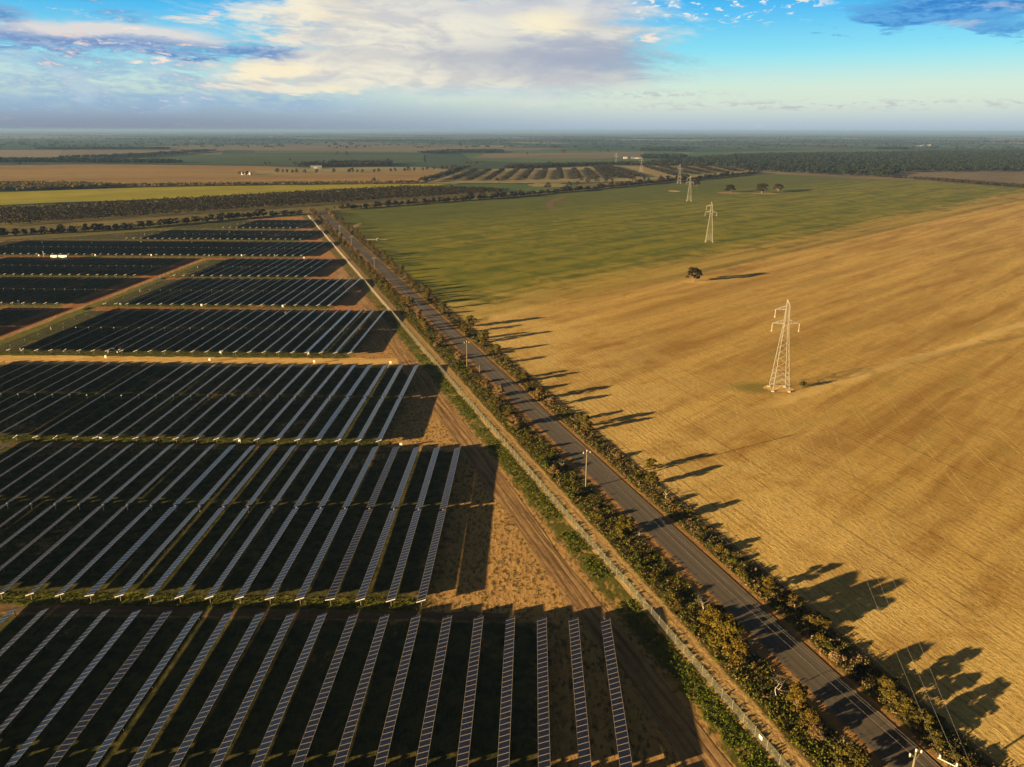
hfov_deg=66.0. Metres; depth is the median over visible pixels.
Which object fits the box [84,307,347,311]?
access track
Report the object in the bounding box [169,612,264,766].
solar tracker row
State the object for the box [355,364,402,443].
solar tracker row
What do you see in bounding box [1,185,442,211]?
hedgerow
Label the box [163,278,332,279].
access track
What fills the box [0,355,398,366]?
access track
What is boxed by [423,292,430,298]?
roadside tree
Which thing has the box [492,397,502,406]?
roadside tree
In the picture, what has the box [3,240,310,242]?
access track
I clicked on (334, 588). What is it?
solar tracker row
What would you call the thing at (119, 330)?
solar tracker row
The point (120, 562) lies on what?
solar tracker row
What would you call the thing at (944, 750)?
scrub
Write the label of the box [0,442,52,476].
solar tracker row
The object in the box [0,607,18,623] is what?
solar tracker row
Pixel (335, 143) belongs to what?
distant bushland
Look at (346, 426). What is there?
solar tracker row
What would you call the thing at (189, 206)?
hedgerow
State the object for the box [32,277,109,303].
solar tracker row
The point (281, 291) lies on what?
solar tracker row
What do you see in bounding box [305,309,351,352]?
solar tracker row
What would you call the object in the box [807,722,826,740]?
roadside tree
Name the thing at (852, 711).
road
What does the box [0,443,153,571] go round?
solar tracker row
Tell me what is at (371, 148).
field
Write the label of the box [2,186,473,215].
hedgerow
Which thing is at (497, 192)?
belt tree
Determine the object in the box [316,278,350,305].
solar tracker row
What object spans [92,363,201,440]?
solar tracker row
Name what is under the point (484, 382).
roadside tree
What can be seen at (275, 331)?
solar tracker row
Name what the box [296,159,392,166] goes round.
woodland
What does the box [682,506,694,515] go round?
roadside tree
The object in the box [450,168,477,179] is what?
hedgerow
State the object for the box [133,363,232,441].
solar tracker row
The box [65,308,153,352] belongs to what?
solar tracker row
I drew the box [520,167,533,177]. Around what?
hedgerow
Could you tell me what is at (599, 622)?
wheel rut
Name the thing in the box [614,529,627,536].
roadside bush
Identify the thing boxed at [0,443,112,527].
solar tracker row
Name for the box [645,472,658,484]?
roadside tree
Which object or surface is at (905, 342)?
paddock
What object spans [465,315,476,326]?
roadside tree
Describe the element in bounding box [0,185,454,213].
hedgerow
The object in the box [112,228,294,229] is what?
grass strip
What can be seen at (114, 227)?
undergrowth
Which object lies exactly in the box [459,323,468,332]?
roadside tree
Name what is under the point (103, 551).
solar tracker row
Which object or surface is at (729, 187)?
paddock tree
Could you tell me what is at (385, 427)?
solar tracker row
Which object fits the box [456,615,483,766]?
solar tracker row
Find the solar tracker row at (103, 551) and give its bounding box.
[55,444,214,599]
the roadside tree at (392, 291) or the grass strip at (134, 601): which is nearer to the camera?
the grass strip at (134, 601)
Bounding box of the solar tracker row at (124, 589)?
[115,444,255,600]
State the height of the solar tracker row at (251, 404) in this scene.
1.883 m
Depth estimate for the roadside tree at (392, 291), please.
445.99 m
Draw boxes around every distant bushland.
[0,132,1018,148]
[9,132,1023,142]
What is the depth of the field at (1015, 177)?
1633.97 m
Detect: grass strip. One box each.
[0,255,298,257]
[0,259,211,344]
[0,276,137,277]
[0,305,62,306]
[0,352,343,358]
[0,436,383,446]
[0,591,417,612]
[4,239,290,240]
[108,306,327,308]
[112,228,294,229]
[179,277,300,278]
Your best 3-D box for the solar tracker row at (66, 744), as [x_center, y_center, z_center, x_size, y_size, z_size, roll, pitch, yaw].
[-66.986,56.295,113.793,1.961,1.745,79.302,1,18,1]
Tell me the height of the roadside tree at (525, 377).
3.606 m
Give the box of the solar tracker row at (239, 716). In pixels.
[210,612,295,766]
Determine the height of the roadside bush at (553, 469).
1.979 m
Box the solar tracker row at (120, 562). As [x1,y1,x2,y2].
[85,444,235,600]
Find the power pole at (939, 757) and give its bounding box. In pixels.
[938,755,957,766]
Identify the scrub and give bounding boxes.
[357,263,870,766]
[388,264,994,766]
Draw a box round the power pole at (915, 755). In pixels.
[909,749,922,766]
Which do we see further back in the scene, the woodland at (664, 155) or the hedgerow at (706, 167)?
the woodland at (664, 155)
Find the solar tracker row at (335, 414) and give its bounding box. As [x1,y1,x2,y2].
[314,364,371,440]
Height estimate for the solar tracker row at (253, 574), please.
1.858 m
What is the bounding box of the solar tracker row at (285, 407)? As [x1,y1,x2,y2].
[254,364,324,442]
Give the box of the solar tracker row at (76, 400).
[13,361,141,440]
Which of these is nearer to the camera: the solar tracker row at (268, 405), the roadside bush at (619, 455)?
the roadside bush at (619, 455)
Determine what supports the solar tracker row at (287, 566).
on the farm ground at (458, 581)
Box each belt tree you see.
[40,226,48,233]
[56,224,65,231]
[69,225,76,232]
[81,223,89,231]
[466,191,473,199]
[493,189,501,196]
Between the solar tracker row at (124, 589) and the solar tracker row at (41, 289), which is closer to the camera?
the solar tracker row at (124, 589)
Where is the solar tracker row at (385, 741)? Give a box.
[374,615,420,766]
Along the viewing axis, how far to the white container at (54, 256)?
567.45 m
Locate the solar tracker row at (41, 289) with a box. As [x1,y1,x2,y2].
[1,277,78,304]
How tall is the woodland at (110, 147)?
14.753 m
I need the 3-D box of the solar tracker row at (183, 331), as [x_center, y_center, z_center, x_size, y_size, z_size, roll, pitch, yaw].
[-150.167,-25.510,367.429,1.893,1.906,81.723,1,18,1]
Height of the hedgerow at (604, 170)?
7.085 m
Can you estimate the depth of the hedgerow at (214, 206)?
918.97 m
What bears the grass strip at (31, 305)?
on the farm ground at (458, 581)
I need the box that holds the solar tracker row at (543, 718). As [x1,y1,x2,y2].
[537,617,550,766]
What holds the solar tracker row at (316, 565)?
on the farm ground at (458, 581)
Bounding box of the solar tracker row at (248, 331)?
[220,309,280,354]
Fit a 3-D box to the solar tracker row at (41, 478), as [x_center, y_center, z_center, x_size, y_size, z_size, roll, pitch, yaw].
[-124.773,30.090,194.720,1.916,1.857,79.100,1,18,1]
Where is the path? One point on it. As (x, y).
(550, 204)
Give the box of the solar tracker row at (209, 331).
[177,309,245,353]
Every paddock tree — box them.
[686,267,702,281]
[692,180,700,185]
[724,184,735,191]
[756,183,768,192]
[773,184,783,189]
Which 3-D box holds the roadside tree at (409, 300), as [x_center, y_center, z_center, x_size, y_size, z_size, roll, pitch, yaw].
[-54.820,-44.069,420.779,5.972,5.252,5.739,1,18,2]
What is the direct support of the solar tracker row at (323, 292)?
on the farm ground at (458, 581)
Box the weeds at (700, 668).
[358,274,788,766]
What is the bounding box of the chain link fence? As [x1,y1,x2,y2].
[312,220,790,766]
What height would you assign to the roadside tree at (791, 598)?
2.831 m
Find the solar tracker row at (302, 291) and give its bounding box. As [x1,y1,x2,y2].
[284,278,321,304]
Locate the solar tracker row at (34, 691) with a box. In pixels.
[0,609,109,732]
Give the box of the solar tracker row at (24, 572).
[0,443,174,598]
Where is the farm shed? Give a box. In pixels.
[630,156,642,158]
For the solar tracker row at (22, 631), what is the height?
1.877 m
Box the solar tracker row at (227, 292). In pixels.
[204,278,253,305]
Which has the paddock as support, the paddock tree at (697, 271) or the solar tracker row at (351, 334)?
the paddock tree at (697, 271)
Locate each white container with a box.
[50,255,58,258]
[58,255,68,258]
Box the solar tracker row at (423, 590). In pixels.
[416,447,460,606]
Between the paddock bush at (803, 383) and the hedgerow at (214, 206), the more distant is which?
the hedgerow at (214, 206)
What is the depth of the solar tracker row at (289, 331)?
363.52 m
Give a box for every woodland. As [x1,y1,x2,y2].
[0,157,184,162]
[0,180,129,189]
[34,146,170,148]
[59,149,216,157]
[129,180,418,185]
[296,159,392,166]
[418,148,503,152]
[418,165,470,180]
[504,161,708,168]
[640,146,687,150]
[640,153,687,158]
[650,149,1023,174]
[849,173,1023,187]
[875,146,908,148]
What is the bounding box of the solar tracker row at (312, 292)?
[293,278,331,307]
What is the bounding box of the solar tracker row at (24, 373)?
[1,361,49,385]
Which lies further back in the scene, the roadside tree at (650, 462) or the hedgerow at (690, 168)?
the hedgerow at (690, 168)
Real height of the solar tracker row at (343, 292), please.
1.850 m
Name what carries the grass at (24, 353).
on the grass strip at (173, 355)
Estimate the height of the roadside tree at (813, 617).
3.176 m
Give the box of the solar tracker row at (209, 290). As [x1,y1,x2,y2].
[181,277,236,304]
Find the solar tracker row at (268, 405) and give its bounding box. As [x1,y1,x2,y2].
[234,363,310,439]
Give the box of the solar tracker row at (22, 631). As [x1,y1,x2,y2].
[0,608,48,655]
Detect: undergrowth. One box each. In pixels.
[1,210,296,235]
[333,171,761,208]
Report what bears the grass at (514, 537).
on the farm ground at (458, 581)
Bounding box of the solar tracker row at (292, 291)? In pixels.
[272,278,312,304]
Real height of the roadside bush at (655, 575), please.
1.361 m
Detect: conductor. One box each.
[615,155,954,756]
[641,163,937,750]
[724,236,970,764]
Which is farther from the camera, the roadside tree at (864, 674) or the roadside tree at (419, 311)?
the roadside tree at (419, 311)
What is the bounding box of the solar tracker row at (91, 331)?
[48,309,139,352]
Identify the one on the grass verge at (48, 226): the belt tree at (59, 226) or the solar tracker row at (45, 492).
the belt tree at (59, 226)
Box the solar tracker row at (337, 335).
[320,310,361,355]
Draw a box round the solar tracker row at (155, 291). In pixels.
[126,277,188,305]
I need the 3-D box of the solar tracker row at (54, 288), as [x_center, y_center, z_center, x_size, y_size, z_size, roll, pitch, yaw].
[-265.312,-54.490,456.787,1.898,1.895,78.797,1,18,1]
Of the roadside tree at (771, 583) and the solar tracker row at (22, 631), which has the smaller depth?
the solar tracker row at (22, 631)
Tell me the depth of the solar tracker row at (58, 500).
197.17 m
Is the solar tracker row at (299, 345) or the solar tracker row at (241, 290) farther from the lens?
the solar tracker row at (241, 290)
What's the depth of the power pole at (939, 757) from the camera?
101.52 m
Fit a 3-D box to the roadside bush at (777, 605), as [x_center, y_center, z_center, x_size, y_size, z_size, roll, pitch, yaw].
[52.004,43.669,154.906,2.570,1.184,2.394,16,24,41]
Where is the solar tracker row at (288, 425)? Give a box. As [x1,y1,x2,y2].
[274,364,340,443]
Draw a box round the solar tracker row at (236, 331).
[205,309,268,351]
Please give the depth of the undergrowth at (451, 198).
1118.78 m
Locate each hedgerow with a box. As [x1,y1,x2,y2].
[0,184,407,208]
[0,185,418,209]
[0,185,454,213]
[0,186,465,214]
[0,186,483,217]
[0,187,498,220]
[0,188,509,223]
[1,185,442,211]
[1,187,503,222]
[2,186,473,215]
[2,187,491,219]
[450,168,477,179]
[467,168,491,179]
[484,168,504,179]
[502,167,520,178]
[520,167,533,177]
[539,167,547,177]
[556,167,564,177]
[571,167,581,177]
[583,167,599,177]
[591,165,619,177]
[600,164,639,175]
[643,165,678,174]
[659,165,692,173]
[675,164,705,172]
[693,164,720,171]
[711,164,736,170]
[728,165,751,169]
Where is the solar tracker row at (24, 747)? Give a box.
[4,610,140,766]
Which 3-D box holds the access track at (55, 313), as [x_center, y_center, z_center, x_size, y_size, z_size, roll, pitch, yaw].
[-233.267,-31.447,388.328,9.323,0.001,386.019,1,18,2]
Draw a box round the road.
[318,211,939,766]
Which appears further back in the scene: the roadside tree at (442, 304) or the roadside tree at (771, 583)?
the roadside tree at (442, 304)
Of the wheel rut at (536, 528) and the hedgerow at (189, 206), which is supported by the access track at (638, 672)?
the wheel rut at (536, 528)
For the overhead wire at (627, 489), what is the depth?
150.60 m
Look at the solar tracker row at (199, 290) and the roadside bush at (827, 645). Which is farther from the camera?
the solar tracker row at (199, 290)
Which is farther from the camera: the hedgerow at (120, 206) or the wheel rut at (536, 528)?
the hedgerow at (120, 206)
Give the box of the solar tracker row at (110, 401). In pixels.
[54,361,172,440]
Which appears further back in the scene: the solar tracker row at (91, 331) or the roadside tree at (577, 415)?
the solar tracker row at (91, 331)
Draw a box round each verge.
[0,172,764,240]
[305,213,1001,766]
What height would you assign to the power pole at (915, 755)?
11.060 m
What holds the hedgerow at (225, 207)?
on the field at (152, 215)
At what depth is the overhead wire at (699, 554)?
145.89 m
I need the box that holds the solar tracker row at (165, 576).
[144,445,275,601]
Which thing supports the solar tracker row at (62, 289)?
on the farm ground at (458, 581)
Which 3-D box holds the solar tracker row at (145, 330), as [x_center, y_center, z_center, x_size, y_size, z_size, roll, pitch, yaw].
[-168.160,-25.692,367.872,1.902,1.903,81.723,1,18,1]
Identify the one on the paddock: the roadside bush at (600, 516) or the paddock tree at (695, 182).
the paddock tree at (695, 182)
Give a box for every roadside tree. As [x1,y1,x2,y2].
[377,280,384,285]
[389,287,395,294]
[404,296,414,304]
[410,281,416,287]
[414,309,421,316]
[418,318,425,325]
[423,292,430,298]
[423,325,430,331]
[430,296,437,302]
[436,333,443,340]
[438,301,446,307]
[454,351,462,359]
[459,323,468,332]
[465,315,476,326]
[480,330,488,339]
[480,378,489,387]
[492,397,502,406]
[493,344,500,351]
[493,385,504,396]
[504,356,510,362]
[506,414,521,428]
[513,371,520,378]
[520,373,529,381]
[533,387,545,399]
[546,396,555,405]
[574,412,582,419]
[578,415,588,423]
[580,421,592,430]
[615,515,636,532]
[643,458,656,468]
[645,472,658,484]
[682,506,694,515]
[698,603,726,633]
[705,613,745,651]
[721,636,752,667]
[761,576,778,593]
[776,589,804,606]
[786,681,808,713]
[796,708,824,728]
[799,610,831,630]
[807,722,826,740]
[832,742,871,766]
[852,664,876,685]
[877,676,904,700]
[890,694,916,716]
[906,708,939,731]
[919,724,943,747]
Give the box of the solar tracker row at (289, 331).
[262,310,314,352]
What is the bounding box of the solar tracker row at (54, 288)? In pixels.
[12,276,90,304]
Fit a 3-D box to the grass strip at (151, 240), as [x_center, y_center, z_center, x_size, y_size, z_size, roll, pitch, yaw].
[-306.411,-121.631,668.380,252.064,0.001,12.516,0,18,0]
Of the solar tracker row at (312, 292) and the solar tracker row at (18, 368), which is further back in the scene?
the solar tracker row at (312, 292)
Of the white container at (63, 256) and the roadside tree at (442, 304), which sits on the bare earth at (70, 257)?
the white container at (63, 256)
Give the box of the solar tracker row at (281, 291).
[261,278,302,304]
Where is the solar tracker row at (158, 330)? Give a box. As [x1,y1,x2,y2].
[121,308,200,350]
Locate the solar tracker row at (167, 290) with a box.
[138,277,197,305]
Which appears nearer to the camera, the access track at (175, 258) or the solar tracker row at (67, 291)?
the solar tracker row at (67, 291)
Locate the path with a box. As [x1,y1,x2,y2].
[547,195,566,209]
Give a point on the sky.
(112, 65)
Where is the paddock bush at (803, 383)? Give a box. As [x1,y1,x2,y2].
[798,381,806,387]
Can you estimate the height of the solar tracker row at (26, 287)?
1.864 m
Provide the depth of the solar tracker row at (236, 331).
360.83 m
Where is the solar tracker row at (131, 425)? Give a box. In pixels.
[112,362,218,441]
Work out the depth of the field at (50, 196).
1174.66 m
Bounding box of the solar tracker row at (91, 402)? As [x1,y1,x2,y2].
[32,362,156,440]
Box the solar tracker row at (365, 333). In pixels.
[349,310,385,352]
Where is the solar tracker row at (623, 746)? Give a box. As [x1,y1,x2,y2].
[601,618,632,766]
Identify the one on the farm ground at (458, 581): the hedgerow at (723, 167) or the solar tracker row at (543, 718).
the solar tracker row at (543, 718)
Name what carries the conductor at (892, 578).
attached to the transmission tower at (788, 315)
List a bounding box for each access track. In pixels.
[0,256,325,259]
[0,259,200,336]
[0,307,57,309]
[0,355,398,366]
[0,443,401,450]
[0,604,507,621]
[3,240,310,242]
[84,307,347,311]
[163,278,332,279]
[331,264,731,766]
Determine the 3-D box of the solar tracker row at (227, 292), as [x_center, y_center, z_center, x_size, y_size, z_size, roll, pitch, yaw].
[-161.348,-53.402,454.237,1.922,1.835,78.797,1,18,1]
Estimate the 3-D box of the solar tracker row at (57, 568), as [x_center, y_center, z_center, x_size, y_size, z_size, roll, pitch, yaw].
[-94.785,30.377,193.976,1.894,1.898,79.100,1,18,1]
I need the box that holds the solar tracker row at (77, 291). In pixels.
[43,277,117,303]
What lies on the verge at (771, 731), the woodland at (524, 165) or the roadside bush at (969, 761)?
the roadside bush at (969, 761)
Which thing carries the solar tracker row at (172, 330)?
on the farm ground at (458, 581)
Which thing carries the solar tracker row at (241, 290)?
on the farm ground at (458, 581)
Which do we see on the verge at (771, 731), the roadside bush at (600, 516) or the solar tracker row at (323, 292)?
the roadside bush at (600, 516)
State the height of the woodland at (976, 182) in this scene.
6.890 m
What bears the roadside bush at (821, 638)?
on the verge at (771, 731)
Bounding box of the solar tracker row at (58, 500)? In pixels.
[0,443,133,548]
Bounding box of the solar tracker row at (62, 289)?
[23,277,97,304]
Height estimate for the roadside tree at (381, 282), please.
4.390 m
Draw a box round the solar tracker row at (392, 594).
[386,446,439,605]
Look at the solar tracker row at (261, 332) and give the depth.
358.68 m
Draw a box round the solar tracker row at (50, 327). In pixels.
[1,307,97,346]
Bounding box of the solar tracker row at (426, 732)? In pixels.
[415,615,451,766]
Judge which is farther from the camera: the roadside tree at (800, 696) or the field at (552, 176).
the field at (552, 176)
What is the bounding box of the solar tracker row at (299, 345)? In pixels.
[291,309,339,353]
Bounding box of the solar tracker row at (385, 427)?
[376,364,418,441]
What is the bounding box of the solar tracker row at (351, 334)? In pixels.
[333,310,373,353]
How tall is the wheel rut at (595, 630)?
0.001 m
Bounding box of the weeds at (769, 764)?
[376,305,781,766]
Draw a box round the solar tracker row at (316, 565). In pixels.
[295,446,377,604]
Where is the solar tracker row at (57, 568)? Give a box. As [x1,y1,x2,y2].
[25,444,193,599]
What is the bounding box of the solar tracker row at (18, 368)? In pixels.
[0,360,36,377]
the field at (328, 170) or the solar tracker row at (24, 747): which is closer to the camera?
the solar tracker row at (24, 747)
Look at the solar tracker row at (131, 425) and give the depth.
265.66 m
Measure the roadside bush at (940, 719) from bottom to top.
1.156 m
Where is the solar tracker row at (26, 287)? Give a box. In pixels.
[0,276,62,296]
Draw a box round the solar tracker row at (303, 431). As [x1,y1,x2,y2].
[294,364,355,442]
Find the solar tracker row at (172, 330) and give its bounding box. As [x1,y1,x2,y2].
[133,309,209,351]
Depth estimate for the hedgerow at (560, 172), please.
1638.72 m
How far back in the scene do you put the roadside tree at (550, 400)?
267.26 m
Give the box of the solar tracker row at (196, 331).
[162,308,235,353]
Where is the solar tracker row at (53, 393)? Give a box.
[0,362,110,422]
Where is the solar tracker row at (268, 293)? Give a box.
[249,278,292,306]
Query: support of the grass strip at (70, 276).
on the farm ground at (458, 581)
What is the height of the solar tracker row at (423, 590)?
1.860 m
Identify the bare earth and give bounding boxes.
[36,256,85,259]
[527,183,568,186]
[680,281,709,283]
[763,384,794,391]
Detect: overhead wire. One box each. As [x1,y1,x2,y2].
[345,231,920,752]
[372,257,909,752]
[435,318,925,753]
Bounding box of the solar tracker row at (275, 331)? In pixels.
[247,309,304,352]
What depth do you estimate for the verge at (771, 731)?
169.66 m
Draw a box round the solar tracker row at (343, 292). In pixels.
[327,278,360,307]
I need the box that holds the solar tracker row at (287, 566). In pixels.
[265,446,357,603]
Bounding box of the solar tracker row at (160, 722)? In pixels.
[128,611,233,766]
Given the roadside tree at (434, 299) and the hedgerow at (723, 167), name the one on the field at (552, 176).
the hedgerow at (723, 167)
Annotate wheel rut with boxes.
[363,309,693,763]
[364,305,707,766]
[367,304,719,766]
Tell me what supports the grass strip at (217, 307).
on the farm ground at (458, 581)
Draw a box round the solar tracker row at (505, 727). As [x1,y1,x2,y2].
[497,616,514,766]
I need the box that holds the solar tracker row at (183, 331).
[148,309,222,353]
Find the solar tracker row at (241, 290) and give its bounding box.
[215,278,264,304]
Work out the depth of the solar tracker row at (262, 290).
449.79 m
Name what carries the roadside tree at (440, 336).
on the verge at (771, 731)
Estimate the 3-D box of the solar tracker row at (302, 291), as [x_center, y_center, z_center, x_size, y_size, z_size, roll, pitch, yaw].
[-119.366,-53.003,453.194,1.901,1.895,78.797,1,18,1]
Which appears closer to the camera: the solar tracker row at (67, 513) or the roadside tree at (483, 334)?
the solar tracker row at (67, 513)
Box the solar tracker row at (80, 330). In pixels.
[34,308,130,350]
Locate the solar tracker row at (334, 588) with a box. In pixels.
[325,446,398,604]
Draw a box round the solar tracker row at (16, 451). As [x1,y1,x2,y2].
[0,442,32,461]
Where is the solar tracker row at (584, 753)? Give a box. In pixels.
[569,617,591,766]
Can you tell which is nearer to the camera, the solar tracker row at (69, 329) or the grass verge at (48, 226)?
the solar tracker row at (69, 329)
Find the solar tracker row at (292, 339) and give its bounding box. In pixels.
[276,309,327,354]
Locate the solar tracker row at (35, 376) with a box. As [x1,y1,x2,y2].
[0,361,65,396]
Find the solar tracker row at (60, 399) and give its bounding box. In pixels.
[0,362,125,433]
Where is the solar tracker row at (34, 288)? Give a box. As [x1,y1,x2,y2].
[2,277,71,298]
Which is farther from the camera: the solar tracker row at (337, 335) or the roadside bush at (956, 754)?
the solar tracker row at (337, 335)
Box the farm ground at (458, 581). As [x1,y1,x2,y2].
[0,215,774,766]
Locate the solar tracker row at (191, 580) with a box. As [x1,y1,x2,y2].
[175,445,295,602]
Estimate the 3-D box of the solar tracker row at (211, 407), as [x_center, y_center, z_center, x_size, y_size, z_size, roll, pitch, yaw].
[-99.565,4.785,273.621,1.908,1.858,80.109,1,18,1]
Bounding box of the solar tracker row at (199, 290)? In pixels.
[172,277,226,303]
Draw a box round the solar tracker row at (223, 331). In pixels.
[191,309,257,351]
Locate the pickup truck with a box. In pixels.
[105,347,122,352]
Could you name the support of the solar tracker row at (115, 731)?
on the farm ground at (458, 581)
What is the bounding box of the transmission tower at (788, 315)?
[767,299,799,391]
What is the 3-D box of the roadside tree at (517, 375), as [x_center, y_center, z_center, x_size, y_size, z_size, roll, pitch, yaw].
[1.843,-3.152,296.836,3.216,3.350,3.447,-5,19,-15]
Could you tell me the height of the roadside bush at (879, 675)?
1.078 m
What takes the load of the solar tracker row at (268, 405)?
on the farm ground at (458, 581)
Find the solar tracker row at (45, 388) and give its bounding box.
[0,361,96,411]
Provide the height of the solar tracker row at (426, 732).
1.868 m
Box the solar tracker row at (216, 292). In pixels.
[194,278,245,306]
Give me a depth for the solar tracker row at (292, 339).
359.13 m
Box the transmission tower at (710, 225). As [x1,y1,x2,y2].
[705,204,716,240]
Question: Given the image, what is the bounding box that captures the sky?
[0,0,1023,132]
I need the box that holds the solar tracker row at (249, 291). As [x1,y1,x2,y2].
[227,278,273,304]
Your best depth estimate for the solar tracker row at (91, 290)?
456.17 m
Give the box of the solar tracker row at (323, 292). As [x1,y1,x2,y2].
[305,278,341,305]
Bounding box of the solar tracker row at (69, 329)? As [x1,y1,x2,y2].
[21,307,119,350]
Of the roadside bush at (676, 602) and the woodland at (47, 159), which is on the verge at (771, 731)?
the roadside bush at (676, 602)
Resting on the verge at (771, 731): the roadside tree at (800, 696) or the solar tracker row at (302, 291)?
the roadside tree at (800, 696)
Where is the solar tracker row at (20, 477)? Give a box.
[0,442,72,491]
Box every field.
[0,154,423,165]
[0,164,445,186]
[0,183,457,204]
[0,187,504,224]
[145,145,573,151]
[254,150,696,162]
[255,167,448,173]
[426,184,576,191]
[427,165,762,182]
[474,152,651,157]
[662,149,905,157]
[818,171,1023,187]
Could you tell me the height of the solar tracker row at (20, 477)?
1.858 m
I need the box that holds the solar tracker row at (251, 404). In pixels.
[213,363,294,440]
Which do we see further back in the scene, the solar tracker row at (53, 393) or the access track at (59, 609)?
the solar tracker row at (53, 393)
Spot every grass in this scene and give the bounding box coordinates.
[1,352,344,357]
[393,369,684,687]
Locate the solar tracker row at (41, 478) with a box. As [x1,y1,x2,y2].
[0,442,93,508]
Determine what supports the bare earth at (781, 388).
on the paddock
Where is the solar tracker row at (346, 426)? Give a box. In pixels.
[335,364,387,444]
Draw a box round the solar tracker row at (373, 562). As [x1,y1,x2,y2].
[356,446,419,603]
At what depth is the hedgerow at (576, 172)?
1642.04 m
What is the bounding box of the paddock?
[335,174,1023,766]
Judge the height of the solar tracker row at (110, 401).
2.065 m
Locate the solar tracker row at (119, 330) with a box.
[78,308,165,352]
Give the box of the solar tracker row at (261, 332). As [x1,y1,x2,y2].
[234,309,292,354]
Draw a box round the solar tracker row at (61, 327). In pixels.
[8,308,107,349]
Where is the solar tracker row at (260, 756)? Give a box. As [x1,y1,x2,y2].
[251,613,326,766]
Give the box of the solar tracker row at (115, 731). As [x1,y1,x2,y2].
[86,611,202,766]
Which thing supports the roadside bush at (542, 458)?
on the verge at (771, 731)
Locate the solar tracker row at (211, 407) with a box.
[174,363,263,442]
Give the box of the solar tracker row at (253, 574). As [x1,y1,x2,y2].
[235,445,337,603]
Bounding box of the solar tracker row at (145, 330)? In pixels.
[106,308,188,351]
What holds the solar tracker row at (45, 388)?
on the farm ground at (458, 581)
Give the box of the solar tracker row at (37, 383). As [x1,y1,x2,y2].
[0,361,80,406]
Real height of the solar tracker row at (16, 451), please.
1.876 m
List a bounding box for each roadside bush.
[538,455,546,461]
[542,460,550,467]
[547,466,559,473]
[568,492,577,497]
[595,513,603,519]
[614,453,623,457]
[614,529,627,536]
[650,572,658,579]
[666,496,674,503]
[666,591,680,600]
[674,599,681,605]
[695,535,704,542]
[713,543,728,552]
[730,557,737,563]
[737,567,745,573]
[739,571,752,580]
[751,661,757,667]
[771,601,783,608]
[815,632,826,642]
[821,641,834,648]
[828,650,846,661]
[873,673,887,681]
[934,714,946,723]
[948,750,960,758]
[962,757,982,766]
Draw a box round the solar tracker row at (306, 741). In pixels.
[292,614,357,766]
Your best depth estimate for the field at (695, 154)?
3578.61 m
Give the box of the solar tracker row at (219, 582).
[205,445,316,602]
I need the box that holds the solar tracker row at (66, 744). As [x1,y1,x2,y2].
[45,611,171,766]
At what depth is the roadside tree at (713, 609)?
146.13 m
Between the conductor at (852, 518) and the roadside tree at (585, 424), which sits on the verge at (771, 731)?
the roadside tree at (585, 424)
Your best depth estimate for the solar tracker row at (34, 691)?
133.63 m
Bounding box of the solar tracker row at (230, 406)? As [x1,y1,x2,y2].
[193,363,279,441]
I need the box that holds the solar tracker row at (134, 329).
[92,308,176,352]
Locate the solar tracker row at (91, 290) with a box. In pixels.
[56,277,126,303]
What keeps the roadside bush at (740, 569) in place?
on the verge at (771, 731)
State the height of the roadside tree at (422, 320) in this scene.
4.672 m
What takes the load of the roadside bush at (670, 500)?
on the verge at (771, 731)
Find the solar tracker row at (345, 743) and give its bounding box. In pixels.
[333,614,388,766]
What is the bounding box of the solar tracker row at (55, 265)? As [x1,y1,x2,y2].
[24,256,84,273]
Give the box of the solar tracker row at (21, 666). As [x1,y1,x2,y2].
[0,609,78,691]
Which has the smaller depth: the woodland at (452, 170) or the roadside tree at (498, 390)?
the roadside tree at (498, 390)
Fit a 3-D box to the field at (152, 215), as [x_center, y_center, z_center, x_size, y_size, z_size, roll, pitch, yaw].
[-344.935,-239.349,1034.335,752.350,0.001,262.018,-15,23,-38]
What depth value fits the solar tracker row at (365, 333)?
359.93 m
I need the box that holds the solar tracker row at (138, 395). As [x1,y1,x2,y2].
[74,362,187,440]
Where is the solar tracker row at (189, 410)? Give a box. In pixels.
[153,363,248,441]
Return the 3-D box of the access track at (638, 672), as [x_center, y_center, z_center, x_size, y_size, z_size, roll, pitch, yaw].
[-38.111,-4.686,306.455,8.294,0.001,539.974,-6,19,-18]
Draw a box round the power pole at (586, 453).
[583,450,590,488]
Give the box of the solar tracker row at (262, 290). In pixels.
[238,278,283,304]
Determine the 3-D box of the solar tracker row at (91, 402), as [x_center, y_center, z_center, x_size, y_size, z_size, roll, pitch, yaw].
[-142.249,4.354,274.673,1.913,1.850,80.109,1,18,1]

